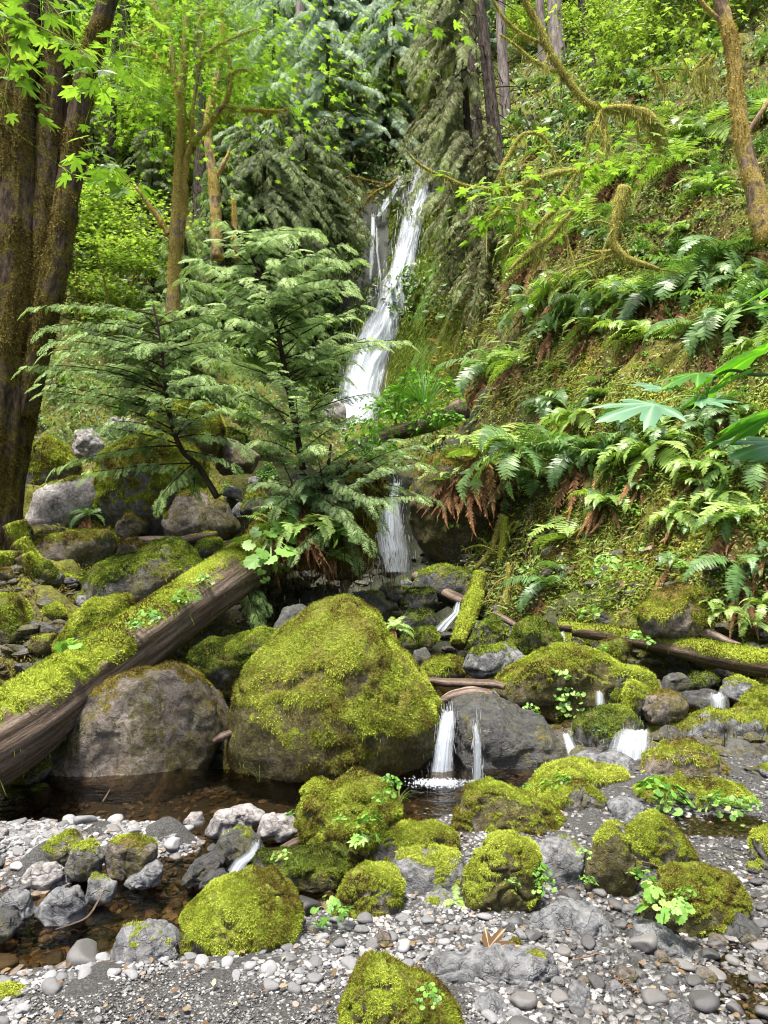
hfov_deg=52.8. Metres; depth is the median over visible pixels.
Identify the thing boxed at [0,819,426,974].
stream bed stones
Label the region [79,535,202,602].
boulder
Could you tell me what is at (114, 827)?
cobble
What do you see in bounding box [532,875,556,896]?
leafy plant
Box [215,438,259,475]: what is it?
boulder
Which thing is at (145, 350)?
cedar sapling
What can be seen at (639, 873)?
leafy plant
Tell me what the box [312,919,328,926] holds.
leafy plant
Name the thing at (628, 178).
leafy plant
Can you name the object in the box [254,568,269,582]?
leafy plant
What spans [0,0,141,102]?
maple branch
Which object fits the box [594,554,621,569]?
leafy plant
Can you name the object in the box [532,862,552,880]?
leafy plant
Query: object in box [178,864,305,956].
boulder
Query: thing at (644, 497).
moss
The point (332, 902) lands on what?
leafy plant
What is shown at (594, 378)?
sword fern
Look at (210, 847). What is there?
rock
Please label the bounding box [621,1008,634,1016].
cobble
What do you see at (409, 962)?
cobble
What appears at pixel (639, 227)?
leafy plant
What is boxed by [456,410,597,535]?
sword fern
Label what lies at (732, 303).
sword fern
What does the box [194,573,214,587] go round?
leafy plant
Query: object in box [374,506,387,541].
boulder
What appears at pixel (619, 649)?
rock
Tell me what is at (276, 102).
maple branch
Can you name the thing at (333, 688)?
boulder
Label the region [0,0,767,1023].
ground
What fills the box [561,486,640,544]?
sword fern
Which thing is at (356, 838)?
leafy plant
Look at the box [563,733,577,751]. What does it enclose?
waterfall
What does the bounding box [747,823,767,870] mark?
rock
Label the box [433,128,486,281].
hemlock tree
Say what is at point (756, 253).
sword fern
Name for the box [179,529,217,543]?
fallen log
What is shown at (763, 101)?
sword fern
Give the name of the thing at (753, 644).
rock
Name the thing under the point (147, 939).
rock
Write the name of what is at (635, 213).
sword fern
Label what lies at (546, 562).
sword fern
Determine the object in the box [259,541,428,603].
hanging roots
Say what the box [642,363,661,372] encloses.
leafy plant
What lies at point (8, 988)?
rock
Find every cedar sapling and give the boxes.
[11,301,254,516]
[171,219,420,469]
[199,129,329,320]
[207,0,342,161]
[234,123,375,304]
[239,589,272,628]
[240,437,446,576]
[252,0,390,157]
[330,0,445,174]
[397,0,482,246]
[446,192,496,312]
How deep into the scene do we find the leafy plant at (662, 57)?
20.76 m
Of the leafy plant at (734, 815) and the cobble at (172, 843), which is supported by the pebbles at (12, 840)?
the cobble at (172, 843)
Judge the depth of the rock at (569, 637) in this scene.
8.23 m
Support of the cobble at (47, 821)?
on the pebbles at (12, 840)
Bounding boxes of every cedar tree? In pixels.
[139,230,242,408]
[180,161,284,338]
[210,202,313,360]
[289,274,353,384]
[353,69,408,163]
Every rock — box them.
[0,567,16,579]
[0,624,22,644]
[0,827,8,835]
[0,888,36,919]
[0,907,22,944]
[0,980,26,998]
[9,758,53,784]
[20,861,63,889]
[27,631,58,657]
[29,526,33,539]
[32,560,60,580]
[34,885,87,926]
[40,601,67,620]
[41,827,83,865]
[64,837,104,881]
[71,589,85,606]
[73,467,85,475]
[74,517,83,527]
[85,871,117,905]
[102,416,136,440]
[104,832,157,881]
[110,918,182,964]
[115,511,149,537]
[115,534,145,553]
[124,859,163,889]
[182,851,224,887]
[183,811,204,828]
[198,868,226,890]
[204,803,264,838]
[207,843,214,850]
[210,823,263,864]
[211,425,249,456]
[222,486,241,499]
[222,496,238,506]
[232,502,247,521]
[247,476,260,483]
[257,812,298,842]
[262,579,276,586]
[285,597,296,605]
[289,575,310,593]
[302,569,320,579]
[309,919,317,924]
[330,936,338,943]
[331,948,341,954]
[332,859,406,920]
[351,585,361,592]
[371,569,383,576]
[374,929,392,949]
[379,582,397,593]
[386,585,407,603]
[389,611,396,619]
[391,601,398,610]
[401,577,411,584]
[413,647,430,665]
[424,888,452,905]
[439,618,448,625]
[442,603,455,608]
[457,642,471,650]
[460,829,544,912]
[475,989,507,1015]
[504,923,515,932]
[508,936,523,944]
[518,981,529,989]
[538,833,585,893]
[550,976,564,986]
[563,632,584,645]
[564,994,592,1011]
[567,980,590,1001]
[577,975,589,986]
[583,819,643,896]
[585,639,599,647]
[596,635,632,662]
[606,795,644,818]
[609,979,622,992]
[612,818,626,832]
[616,965,638,982]
[621,679,652,717]
[621,904,637,915]
[622,810,635,824]
[624,807,699,869]
[625,929,632,937]
[629,956,641,966]
[632,919,687,957]
[636,650,648,658]
[639,659,651,667]
[654,950,668,962]
[661,672,691,693]
[667,944,681,958]
[667,992,677,999]
[667,1000,693,1021]
[670,958,679,968]
[687,670,720,689]
[689,661,706,669]
[690,984,706,991]
[692,789,714,812]
[695,967,717,983]
[707,933,727,945]
[720,912,761,947]
[741,935,756,945]
[745,860,761,873]
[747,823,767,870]
[748,642,760,647]
[757,763,767,777]
[760,755,767,761]
[760,956,767,971]
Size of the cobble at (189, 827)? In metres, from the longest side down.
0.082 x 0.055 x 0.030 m
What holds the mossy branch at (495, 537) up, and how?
on the ground at (96, 978)
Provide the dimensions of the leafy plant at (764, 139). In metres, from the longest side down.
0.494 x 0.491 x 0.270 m
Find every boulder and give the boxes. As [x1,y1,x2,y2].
[0,592,35,627]
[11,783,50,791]
[25,475,100,528]
[26,434,82,484]
[33,527,118,564]
[45,659,228,776]
[51,591,134,651]
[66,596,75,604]
[72,428,103,461]
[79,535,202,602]
[92,429,211,535]
[146,400,226,454]
[161,486,240,540]
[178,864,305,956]
[186,625,277,697]
[192,535,224,560]
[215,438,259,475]
[222,593,443,782]
[239,490,267,518]
[250,842,354,891]
[273,604,305,628]
[292,765,403,866]
[297,584,339,605]
[318,398,345,425]
[336,949,465,1023]
[353,589,393,621]
[373,818,460,862]
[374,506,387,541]
[392,843,465,894]
[397,607,436,635]
[399,585,437,611]
[399,624,440,649]
[408,447,500,562]
[412,563,487,606]
[420,653,467,678]
[423,943,558,985]
[447,692,566,770]
[450,776,567,835]
[462,641,523,678]
[469,612,509,645]
[492,640,621,723]
[508,613,563,655]
[525,755,630,796]
[528,896,612,937]
[537,776,606,812]
[565,750,634,769]
[569,702,643,752]
[608,663,660,704]
[631,774,762,808]
[632,581,715,638]
[638,736,732,777]
[639,859,752,937]
[642,688,688,725]
[646,702,767,739]
[681,688,729,711]
[719,673,762,702]
[738,685,767,703]
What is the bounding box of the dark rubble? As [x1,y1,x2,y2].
[0,545,767,779]
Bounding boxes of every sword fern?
[63,507,104,528]
[235,512,306,581]
[251,503,334,590]
[259,491,326,545]
[265,562,294,591]
[267,474,278,486]
[315,547,352,585]
[385,616,413,638]
[415,465,489,531]
[421,422,550,540]
[425,344,513,432]
[442,883,465,909]
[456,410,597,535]
[485,347,536,403]
[487,456,567,520]
[492,235,555,301]
[495,222,533,268]
[496,572,573,615]
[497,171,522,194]
[497,281,551,336]
[511,432,620,523]
[514,77,535,92]
[515,386,575,431]
[519,131,557,163]
[523,253,603,326]
[524,313,575,366]
[525,515,589,574]
[526,177,558,200]
[527,66,573,86]
[528,193,629,282]
[529,99,581,131]
[529,279,548,298]
[531,390,573,440]
[532,560,571,591]
[536,389,571,415]
[538,395,599,449]
[539,290,580,330]
[543,387,574,406]
[544,360,569,382]
[546,277,627,336]
[550,295,602,340]
[561,448,638,502]
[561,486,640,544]
[562,315,600,366]
[563,274,657,353]
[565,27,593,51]
[565,289,611,332]
[567,217,610,246]
[568,101,604,125]
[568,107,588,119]
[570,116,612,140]
[571,387,607,419]
[572,385,614,428]
[575,434,626,476]
[579,152,645,214]
[580,443,636,489]
[581,485,623,533]
[583,220,636,248]
[583,499,617,537]
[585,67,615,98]
[585,375,609,395]
[588,259,716,358]
[588,318,660,368]
[592,202,632,215]
[593,417,703,504]
[594,407,639,438]
[597,274,667,335]
[597,413,660,457]
[605,207,640,230]
[605,321,681,374]
[611,63,682,120]
[618,288,659,320]
[619,244,651,270]
[626,236,767,317]
[626,478,661,513]
[627,404,682,461]
[630,137,712,198]
[631,425,693,470]
[639,291,674,320]
[641,102,730,177]
[641,303,757,386]
[641,487,699,546]
[648,240,687,273]
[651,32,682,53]
[652,101,690,124]
[653,550,696,590]
[654,223,692,254]
[657,133,697,164]
[660,272,767,360]
[660,449,739,512]
[661,226,753,282]
[661,497,688,526]
[669,261,733,306]
[672,165,730,197]
[672,171,743,221]
[672,199,699,223]
[673,518,696,543]
[674,396,739,433]
[676,159,739,194]
[677,389,756,443]
[677,475,714,499]
[678,417,729,453]
[682,552,767,639]
[684,472,751,527]
[688,36,723,68]
[690,492,767,579]
[691,209,717,234]
[691,434,767,512]
[693,511,760,564]
[697,447,743,478]
[698,596,724,612]
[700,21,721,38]
[701,252,765,290]
[703,403,766,435]
[705,84,767,123]
[705,119,730,136]
[705,266,767,300]
[705,439,729,458]
[706,300,765,333]
[706,602,751,627]
[716,96,767,134]
[716,256,767,314]
[719,322,767,374]
[723,110,767,140]
[726,581,767,638]
[727,444,759,480]
[730,262,767,294]
[730,610,767,642]
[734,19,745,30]
[738,593,767,626]
[744,238,767,262]
[744,278,767,301]
[744,564,767,603]
[745,80,767,106]
[745,550,767,568]
[748,100,767,119]
[748,538,767,586]
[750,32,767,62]
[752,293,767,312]
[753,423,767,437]
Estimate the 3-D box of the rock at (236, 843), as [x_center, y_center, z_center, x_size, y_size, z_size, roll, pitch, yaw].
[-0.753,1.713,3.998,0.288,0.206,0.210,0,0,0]
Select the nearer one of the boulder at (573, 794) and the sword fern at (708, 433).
the boulder at (573, 794)
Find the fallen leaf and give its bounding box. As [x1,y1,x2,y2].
[482,928,518,947]
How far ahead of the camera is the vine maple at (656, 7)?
21.45 m
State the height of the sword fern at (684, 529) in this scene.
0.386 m
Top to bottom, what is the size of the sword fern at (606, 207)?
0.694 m
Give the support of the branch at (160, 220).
on the ground at (96, 978)
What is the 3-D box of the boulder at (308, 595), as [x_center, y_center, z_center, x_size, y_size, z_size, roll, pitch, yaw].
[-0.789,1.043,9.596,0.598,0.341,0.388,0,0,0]
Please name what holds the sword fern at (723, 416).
on the ground at (96, 978)
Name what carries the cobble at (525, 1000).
on the dark pebbles at (622, 1002)
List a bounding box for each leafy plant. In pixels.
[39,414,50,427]
[54,637,87,652]
[125,618,144,628]
[132,607,164,625]
[171,587,200,602]
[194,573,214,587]
[218,481,231,490]
[231,519,300,569]
[233,406,262,422]
[254,463,279,478]
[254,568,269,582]
[256,442,275,454]
[256,462,281,478]
[267,438,296,455]
[270,849,290,861]
[284,457,307,466]
[285,809,297,817]
[310,894,340,913]
[312,520,358,547]
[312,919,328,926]
[319,905,354,928]
[332,814,353,827]
[333,426,404,468]
[341,398,412,443]
[346,830,380,848]
[354,810,382,827]
[362,377,437,429]
[371,787,397,801]
[380,364,465,414]
[381,773,402,789]
[407,398,465,439]
[413,982,444,1009]
[441,522,460,530]
[489,138,522,159]
[492,224,506,237]
[500,109,523,126]
[505,876,520,890]
[516,565,537,575]
[517,476,526,489]
[522,703,540,714]
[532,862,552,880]
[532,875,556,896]
[537,326,552,337]
[540,772,570,788]
[542,88,570,101]
[543,139,567,150]
[552,668,577,711]
[554,135,575,148]
[555,687,585,716]
[575,846,591,860]
[578,604,602,620]
[578,875,598,885]
[585,567,610,579]
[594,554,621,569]
[597,643,609,650]
[603,465,624,475]
[614,170,628,179]
[615,474,634,486]
[624,174,635,183]
[624,561,654,572]
[626,233,647,247]
[626,866,658,881]
[627,630,655,644]
[628,503,642,513]
[630,238,655,252]
[631,880,669,911]
[633,542,646,551]
[635,774,666,789]
[635,892,695,925]
[636,223,652,229]
[640,778,694,807]
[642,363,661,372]
[646,220,666,231]
[655,796,682,815]
[657,48,682,61]
[662,230,686,249]
[672,561,690,567]
[673,885,696,899]
[676,217,702,227]
[684,108,705,119]
[690,97,710,109]
[694,163,715,174]
[698,790,730,811]
[700,148,721,161]
[702,26,721,43]
[704,184,732,200]
[711,564,725,578]
[716,795,752,826]
[728,385,749,393]
[741,795,761,810]
[752,139,766,152]
[752,523,767,534]
[754,128,767,144]
[761,144,767,158]
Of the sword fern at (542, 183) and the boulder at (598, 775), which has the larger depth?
the sword fern at (542, 183)
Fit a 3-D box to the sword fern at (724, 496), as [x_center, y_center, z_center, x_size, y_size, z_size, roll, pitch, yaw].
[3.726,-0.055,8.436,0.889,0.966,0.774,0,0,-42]
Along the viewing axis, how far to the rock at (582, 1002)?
2.59 m
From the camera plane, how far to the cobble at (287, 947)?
2.95 m
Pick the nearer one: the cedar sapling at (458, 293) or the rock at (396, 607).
the rock at (396, 607)
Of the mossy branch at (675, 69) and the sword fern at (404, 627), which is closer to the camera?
the sword fern at (404, 627)
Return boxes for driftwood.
[213,730,231,743]
[281,838,301,846]
[428,677,505,689]
[440,686,492,704]
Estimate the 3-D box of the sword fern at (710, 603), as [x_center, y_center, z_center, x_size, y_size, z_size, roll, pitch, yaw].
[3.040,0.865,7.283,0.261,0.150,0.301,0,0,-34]
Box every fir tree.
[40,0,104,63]
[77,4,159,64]
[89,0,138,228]
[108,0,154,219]
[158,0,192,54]
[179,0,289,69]
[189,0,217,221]
[207,0,339,127]
[267,0,374,113]
[296,0,330,172]
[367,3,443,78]
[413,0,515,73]
[438,0,499,184]
[451,0,532,196]
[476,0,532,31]
[489,0,540,122]
[521,0,548,70]
[535,0,577,66]
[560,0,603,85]
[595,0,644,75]
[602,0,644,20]
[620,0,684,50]
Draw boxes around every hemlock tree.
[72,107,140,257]
[94,125,200,299]
[201,116,276,280]
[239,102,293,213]
[252,103,330,279]
[289,115,367,273]
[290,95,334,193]
[314,47,388,187]
[368,0,430,170]
[390,0,481,196]
[399,0,491,226]
[420,171,470,310]
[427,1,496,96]
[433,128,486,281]
[441,124,515,326]
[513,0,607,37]
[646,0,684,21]
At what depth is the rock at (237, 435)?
13.42 m
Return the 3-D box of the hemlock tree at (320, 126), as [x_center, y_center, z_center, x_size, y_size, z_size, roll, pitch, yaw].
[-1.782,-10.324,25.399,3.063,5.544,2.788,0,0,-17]
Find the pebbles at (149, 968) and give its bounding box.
[0,814,592,1023]
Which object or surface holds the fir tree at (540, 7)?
on the ground at (96, 978)
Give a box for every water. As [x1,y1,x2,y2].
[0,768,534,972]
[411,649,553,710]
[547,680,734,721]
[673,813,767,834]
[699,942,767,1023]
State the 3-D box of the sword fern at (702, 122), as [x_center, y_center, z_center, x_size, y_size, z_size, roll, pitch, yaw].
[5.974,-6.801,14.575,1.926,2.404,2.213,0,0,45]
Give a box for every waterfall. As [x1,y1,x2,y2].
[231,840,261,871]
[328,155,436,429]
[369,214,375,283]
[375,172,403,218]
[376,227,380,275]
[376,477,415,578]
[429,703,455,772]
[438,602,459,631]
[470,711,485,779]
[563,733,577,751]
[594,690,602,704]
[603,721,663,759]
[712,692,724,708]
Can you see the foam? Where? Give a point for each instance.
(438, 782)
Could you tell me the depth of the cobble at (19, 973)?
2.92 m
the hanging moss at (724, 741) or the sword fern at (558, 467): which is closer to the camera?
the hanging moss at (724, 741)
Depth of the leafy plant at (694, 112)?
14.93 m
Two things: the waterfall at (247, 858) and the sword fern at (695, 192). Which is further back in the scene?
the sword fern at (695, 192)
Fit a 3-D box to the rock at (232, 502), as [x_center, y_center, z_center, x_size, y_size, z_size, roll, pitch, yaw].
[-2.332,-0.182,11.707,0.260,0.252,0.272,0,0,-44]
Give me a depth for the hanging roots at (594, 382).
11.54 m
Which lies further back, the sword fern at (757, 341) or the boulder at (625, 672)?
the sword fern at (757, 341)
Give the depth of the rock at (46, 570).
7.91 m
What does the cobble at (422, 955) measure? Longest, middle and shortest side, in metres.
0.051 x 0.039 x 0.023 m
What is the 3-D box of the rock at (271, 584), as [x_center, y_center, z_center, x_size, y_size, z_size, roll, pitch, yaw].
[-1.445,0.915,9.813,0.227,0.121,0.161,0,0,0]
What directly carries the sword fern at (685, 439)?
on the ground at (96, 978)
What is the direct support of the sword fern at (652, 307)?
on the ground at (96, 978)
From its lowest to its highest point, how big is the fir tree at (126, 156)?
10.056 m
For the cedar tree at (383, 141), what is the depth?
27.80 m
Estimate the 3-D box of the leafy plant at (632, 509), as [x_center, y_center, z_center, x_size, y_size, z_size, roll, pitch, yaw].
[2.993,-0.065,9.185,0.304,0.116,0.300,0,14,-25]
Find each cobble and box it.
[0,857,5,866]
[0,976,13,982]
[0,1016,9,1023]
[9,817,26,823]
[9,861,22,870]
[13,847,24,856]
[14,1003,31,1013]
[16,969,31,975]
[18,831,26,835]
[19,884,30,889]
[25,822,36,826]
[41,831,51,837]
[41,977,62,995]
[42,819,57,823]
[43,970,56,978]
[52,830,62,835]
[56,820,68,827]
[56,971,67,979]
[62,814,75,820]
[66,938,97,967]
[73,815,97,824]
[78,966,91,978]
[79,963,92,968]
[95,952,108,961]
[106,823,121,832]
[107,814,123,821]
[107,968,121,975]
[124,968,138,979]
[131,827,141,832]
[157,956,169,962]
[163,836,180,850]
[169,852,180,858]
[184,952,196,959]
[185,824,193,830]
[194,954,208,968]
[221,955,233,966]
[228,950,235,956]
[232,969,240,979]
[244,961,256,970]
[257,948,267,953]
[260,960,276,974]
[263,978,279,990]
[280,943,293,950]
[280,951,296,962]
[287,981,300,994]
[293,967,305,974]
[299,895,321,916]
[308,972,323,983]
[309,923,327,931]
[309,955,322,966]
[315,933,328,939]
[329,916,340,923]
[333,938,346,947]
[337,919,354,928]
[340,956,355,969]
[354,925,369,932]
[356,912,372,923]
[359,948,369,956]
[365,936,377,949]
[389,931,397,940]
[395,913,409,921]
[397,938,410,952]
[399,927,406,933]
[402,958,414,966]
[417,952,425,960]
[421,914,434,923]
[438,938,450,945]
[444,924,459,930]
[471,933,482,943]
[476,913,493,920]
[481,1009,497,1023]
[495,992,504,1000]
[502,936,511,940]
[507,915,522,925]
[507,1015,536,1023]
[508,1007,522,1016]
[509,991,536,1009]
[515,928,526,939]
[524,929,542,941]
[543,1012,553,1022]
[551,988,568,1002]
[556,945,570,956]
[558,888,582,899]
[569,1006,584,1016]
[579,1018,591,1023]
[580,934,595,949]
[586,973,605,989]
[591,951,607,962]
[592,888,606,897]
[592,1004,608,1015]
[607,898,622,909]
[613,919,629,929]
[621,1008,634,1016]
[626,933,658,952]
[628,952,644,959]
[635,968,648,979]
[637,890,643,897]
[641,988,668,1006]
[645,1020,656,1023]
[663,973,678,984]
[674,958,695,971]
[686,948,693,956]
[686,975,704,986]
[688,990,719,1013]
[699,947,719,959]
[707,941,725,948]
[707,965,726,981]
[724,934,740,944]
[725,954,739,965]
[726,1001,743,1015]
[736,993,748,998]
[747,970,763,984]
[747,1019,762,1023]
[748,878,762,885]
[751,939,767,950]
[753,918,767,928]
[754,1005,767,1018]
[755,903,767,910]
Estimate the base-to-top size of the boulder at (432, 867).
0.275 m
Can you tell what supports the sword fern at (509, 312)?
on the ground at (96, 978)
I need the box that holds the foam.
[404,776,472,788]
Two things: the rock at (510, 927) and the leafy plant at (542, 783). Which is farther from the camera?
the leafy plant at (542, 783)
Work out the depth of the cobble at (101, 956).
3.03 m
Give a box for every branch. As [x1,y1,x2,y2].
[0,0,80,174]
[0,0,106,77]
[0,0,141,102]
[17,0,172,132]
[56,135,157,205]
[72,0,456,173]
[73,0,330,207]
[105,0,439,183]
[135,186,169,239]
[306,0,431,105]
[337,175,399,222]
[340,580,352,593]
[347,0,474,58]
[405,130,605,260]
[433,165,578,232]
[445,173,589,247]
[462,516,520,566]
[468,513,504,570]
[479,120,720,201]
[482,562,530,611]
[491,0,632,143]
[491,611,515,626]
[508,209,576,306]
[519,0,748,141]
[549,0,767,104]
[554,87,692,175]
[554,184,690,307]
[578,102,674,175]
[585,288,767,463]
[645,68,689,115]
[646,66,728,103]
[677,54,721,118]
[699,628,740,644]
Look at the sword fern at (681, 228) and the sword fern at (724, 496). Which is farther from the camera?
the sword fern at (681, 228)
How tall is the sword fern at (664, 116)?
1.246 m
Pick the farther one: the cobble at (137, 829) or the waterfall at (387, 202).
the waterfall at (387, 202)
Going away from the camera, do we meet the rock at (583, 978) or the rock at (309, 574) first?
the rock at (583, 978)
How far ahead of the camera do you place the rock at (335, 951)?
2.88 m
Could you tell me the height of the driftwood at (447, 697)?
0.157 m
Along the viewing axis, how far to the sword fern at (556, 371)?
12.47 m
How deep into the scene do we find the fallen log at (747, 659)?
7.10 m
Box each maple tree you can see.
[0,0,117,589]
[121,0,290,325]
[203,4,230,261]
[694,0,767,245]
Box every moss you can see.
[0,403,298,653]
[0,528,288,680]
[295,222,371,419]
[385,203,466,419]
[427,1,767,635]
[476,255,767,622]
[495,496,649,627]
[648,696,767,753]
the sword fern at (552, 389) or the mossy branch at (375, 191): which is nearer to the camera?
the sword fern at (552, 389)
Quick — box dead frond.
[607,965,640,994]
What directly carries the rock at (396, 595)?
on the ground at (96, 978)
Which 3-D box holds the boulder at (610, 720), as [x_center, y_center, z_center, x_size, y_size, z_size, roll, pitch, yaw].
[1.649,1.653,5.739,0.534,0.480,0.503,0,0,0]
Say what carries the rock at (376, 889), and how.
on the ground at (96, 978)
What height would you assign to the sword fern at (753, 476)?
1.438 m
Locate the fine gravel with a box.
[26,967,488,1023]
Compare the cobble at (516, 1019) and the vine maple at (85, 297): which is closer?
the cobble at (516, 1019)
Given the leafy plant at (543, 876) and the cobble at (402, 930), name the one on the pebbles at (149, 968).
the cobble at (402, 930)
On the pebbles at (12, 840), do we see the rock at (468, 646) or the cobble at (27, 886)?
the cobble at (27, 886)
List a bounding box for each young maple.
[78,0,210,120]
[132,0,254,97]
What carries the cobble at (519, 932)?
on the dark pebbles at (622, 1002)
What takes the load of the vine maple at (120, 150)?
on the ground at (96, 978)
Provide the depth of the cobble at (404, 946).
2.92 m
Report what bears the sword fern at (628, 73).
on the ground at (96, 978)
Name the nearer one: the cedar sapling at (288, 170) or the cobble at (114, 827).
the cobble at (114, 827)
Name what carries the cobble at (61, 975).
on the ground at (96, 978)
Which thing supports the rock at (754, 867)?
on the ground at (96, 978)
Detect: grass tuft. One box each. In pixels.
[287,854,310,865]
[319,840,355,856]
[385,789,416,803]
[650,799,683,807]
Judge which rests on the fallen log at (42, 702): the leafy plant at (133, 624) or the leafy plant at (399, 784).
the leafy plant at (133, 624)
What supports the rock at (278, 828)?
in the water at (180, 795)
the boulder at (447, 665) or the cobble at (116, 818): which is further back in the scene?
the boulder at (447, 665)
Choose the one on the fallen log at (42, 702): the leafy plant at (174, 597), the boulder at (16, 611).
the leafy plant at (174, 597)
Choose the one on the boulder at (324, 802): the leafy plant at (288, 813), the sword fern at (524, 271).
the leafy plant at (288, 813)
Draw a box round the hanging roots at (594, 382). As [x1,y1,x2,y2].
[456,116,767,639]
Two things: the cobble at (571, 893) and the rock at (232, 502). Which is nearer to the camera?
the cobble at (571, 893)
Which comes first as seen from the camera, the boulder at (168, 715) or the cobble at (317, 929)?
the cobble at (317, 929)
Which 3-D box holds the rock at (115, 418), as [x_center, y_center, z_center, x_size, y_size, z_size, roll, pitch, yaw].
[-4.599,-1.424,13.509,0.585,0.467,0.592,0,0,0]
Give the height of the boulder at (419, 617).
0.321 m
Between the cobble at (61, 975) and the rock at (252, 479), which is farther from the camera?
the rock at (252, 479)
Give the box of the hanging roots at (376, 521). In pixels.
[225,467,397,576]
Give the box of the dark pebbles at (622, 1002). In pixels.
[417,726,767,1023]
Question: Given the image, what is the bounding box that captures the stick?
[55,886,105,929]
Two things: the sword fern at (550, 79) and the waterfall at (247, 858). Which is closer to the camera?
the waterfall at (247, 858)
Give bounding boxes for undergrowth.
[33,57,468,456]
[64,0,767,321]
[454,2,767,610]
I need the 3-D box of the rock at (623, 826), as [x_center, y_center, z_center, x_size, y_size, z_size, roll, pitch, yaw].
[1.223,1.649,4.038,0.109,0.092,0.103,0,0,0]
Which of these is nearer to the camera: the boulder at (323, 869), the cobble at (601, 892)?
the cobble at (601, 892)
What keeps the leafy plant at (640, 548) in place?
on the ground at (96, 978)
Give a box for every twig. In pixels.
[181,968,206,978]
[568,953,605,960]
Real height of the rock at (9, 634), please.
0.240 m
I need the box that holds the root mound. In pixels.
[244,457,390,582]
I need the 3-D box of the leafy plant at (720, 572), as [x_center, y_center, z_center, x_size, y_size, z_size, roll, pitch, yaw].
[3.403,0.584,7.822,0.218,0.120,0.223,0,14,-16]
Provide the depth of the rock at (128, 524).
9.57 m
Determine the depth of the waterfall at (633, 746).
5.31 m
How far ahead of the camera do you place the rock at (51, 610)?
7.32 m
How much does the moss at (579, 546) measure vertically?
1.659 m
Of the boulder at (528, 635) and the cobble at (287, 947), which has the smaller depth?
the cobble at (287, 947)
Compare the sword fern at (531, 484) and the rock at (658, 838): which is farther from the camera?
the sword fern at (531, 484)
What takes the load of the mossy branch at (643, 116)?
on the ground at (96, 978)
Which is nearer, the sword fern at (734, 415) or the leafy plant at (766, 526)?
the leafy plant at (766, 526)
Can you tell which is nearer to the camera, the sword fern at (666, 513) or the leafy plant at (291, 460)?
the sword fern at (666, 513)
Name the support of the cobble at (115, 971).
on the ground at (96, 978)
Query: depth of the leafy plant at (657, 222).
12.99 m
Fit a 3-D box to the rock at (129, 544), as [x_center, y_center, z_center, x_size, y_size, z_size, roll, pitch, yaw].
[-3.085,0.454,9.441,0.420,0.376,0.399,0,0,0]
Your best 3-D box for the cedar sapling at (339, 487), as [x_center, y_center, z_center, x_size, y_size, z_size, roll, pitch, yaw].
[-0.484,-0.040,8.648,2.482,1.543,1.632,0,0,0]
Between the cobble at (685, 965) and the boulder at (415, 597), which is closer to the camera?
the cobble at (685, 965)
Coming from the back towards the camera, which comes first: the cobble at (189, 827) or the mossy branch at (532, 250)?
the mossy branch at (532, 250)
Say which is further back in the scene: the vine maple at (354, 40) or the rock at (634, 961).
the vine maple at (354, 40)
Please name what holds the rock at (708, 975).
on the ground at (96, 978)
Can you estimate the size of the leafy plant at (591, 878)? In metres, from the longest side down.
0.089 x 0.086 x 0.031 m
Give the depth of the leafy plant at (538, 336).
13.42 m
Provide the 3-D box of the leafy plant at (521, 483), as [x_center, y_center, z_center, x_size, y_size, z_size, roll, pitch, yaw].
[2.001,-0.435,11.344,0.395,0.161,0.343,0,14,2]
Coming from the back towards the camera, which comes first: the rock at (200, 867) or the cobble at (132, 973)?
the rock at (200, 867)
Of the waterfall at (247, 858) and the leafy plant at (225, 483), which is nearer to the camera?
the waterfall at (247, 858)
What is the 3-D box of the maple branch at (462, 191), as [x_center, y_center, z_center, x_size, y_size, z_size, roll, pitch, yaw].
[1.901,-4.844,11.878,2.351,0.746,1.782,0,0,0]
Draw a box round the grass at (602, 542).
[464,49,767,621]
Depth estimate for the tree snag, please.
14.96 m
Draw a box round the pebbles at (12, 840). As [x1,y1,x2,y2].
[0,816,200,890]
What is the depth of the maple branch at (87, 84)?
5.24 m
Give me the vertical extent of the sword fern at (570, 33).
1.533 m
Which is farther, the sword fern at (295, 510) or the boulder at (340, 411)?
the boulder at (340, 411)
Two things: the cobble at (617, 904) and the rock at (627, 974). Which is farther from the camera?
the cobble at (617, 904)
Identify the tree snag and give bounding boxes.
[230,198,240,260]
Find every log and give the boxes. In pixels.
[0,531,278,796]
[123,536,164,544]
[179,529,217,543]
[348,397,469,453]
[411,571,464,605]
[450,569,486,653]
[558,620,758,645]
[572,622,767,682]
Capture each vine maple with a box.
[42,2,181,132]
[63,164,209,320]
[66,206,209,356]
[73,62,216,218]
[96,50,252,192]
[134,48,258,182]
[189,4,295,138]
[232,30,335,144]
[290,59,380,143]
[339,21,412,108]
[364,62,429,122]
[487,0,547,62]
[538,0,616,54]
[549,0,660,97]
[596,0,695,60]
[637,0,741,53]
[664,0,765,32]
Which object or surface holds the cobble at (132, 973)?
on the pebbles at (149, 968)
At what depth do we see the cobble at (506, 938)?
2.98 m

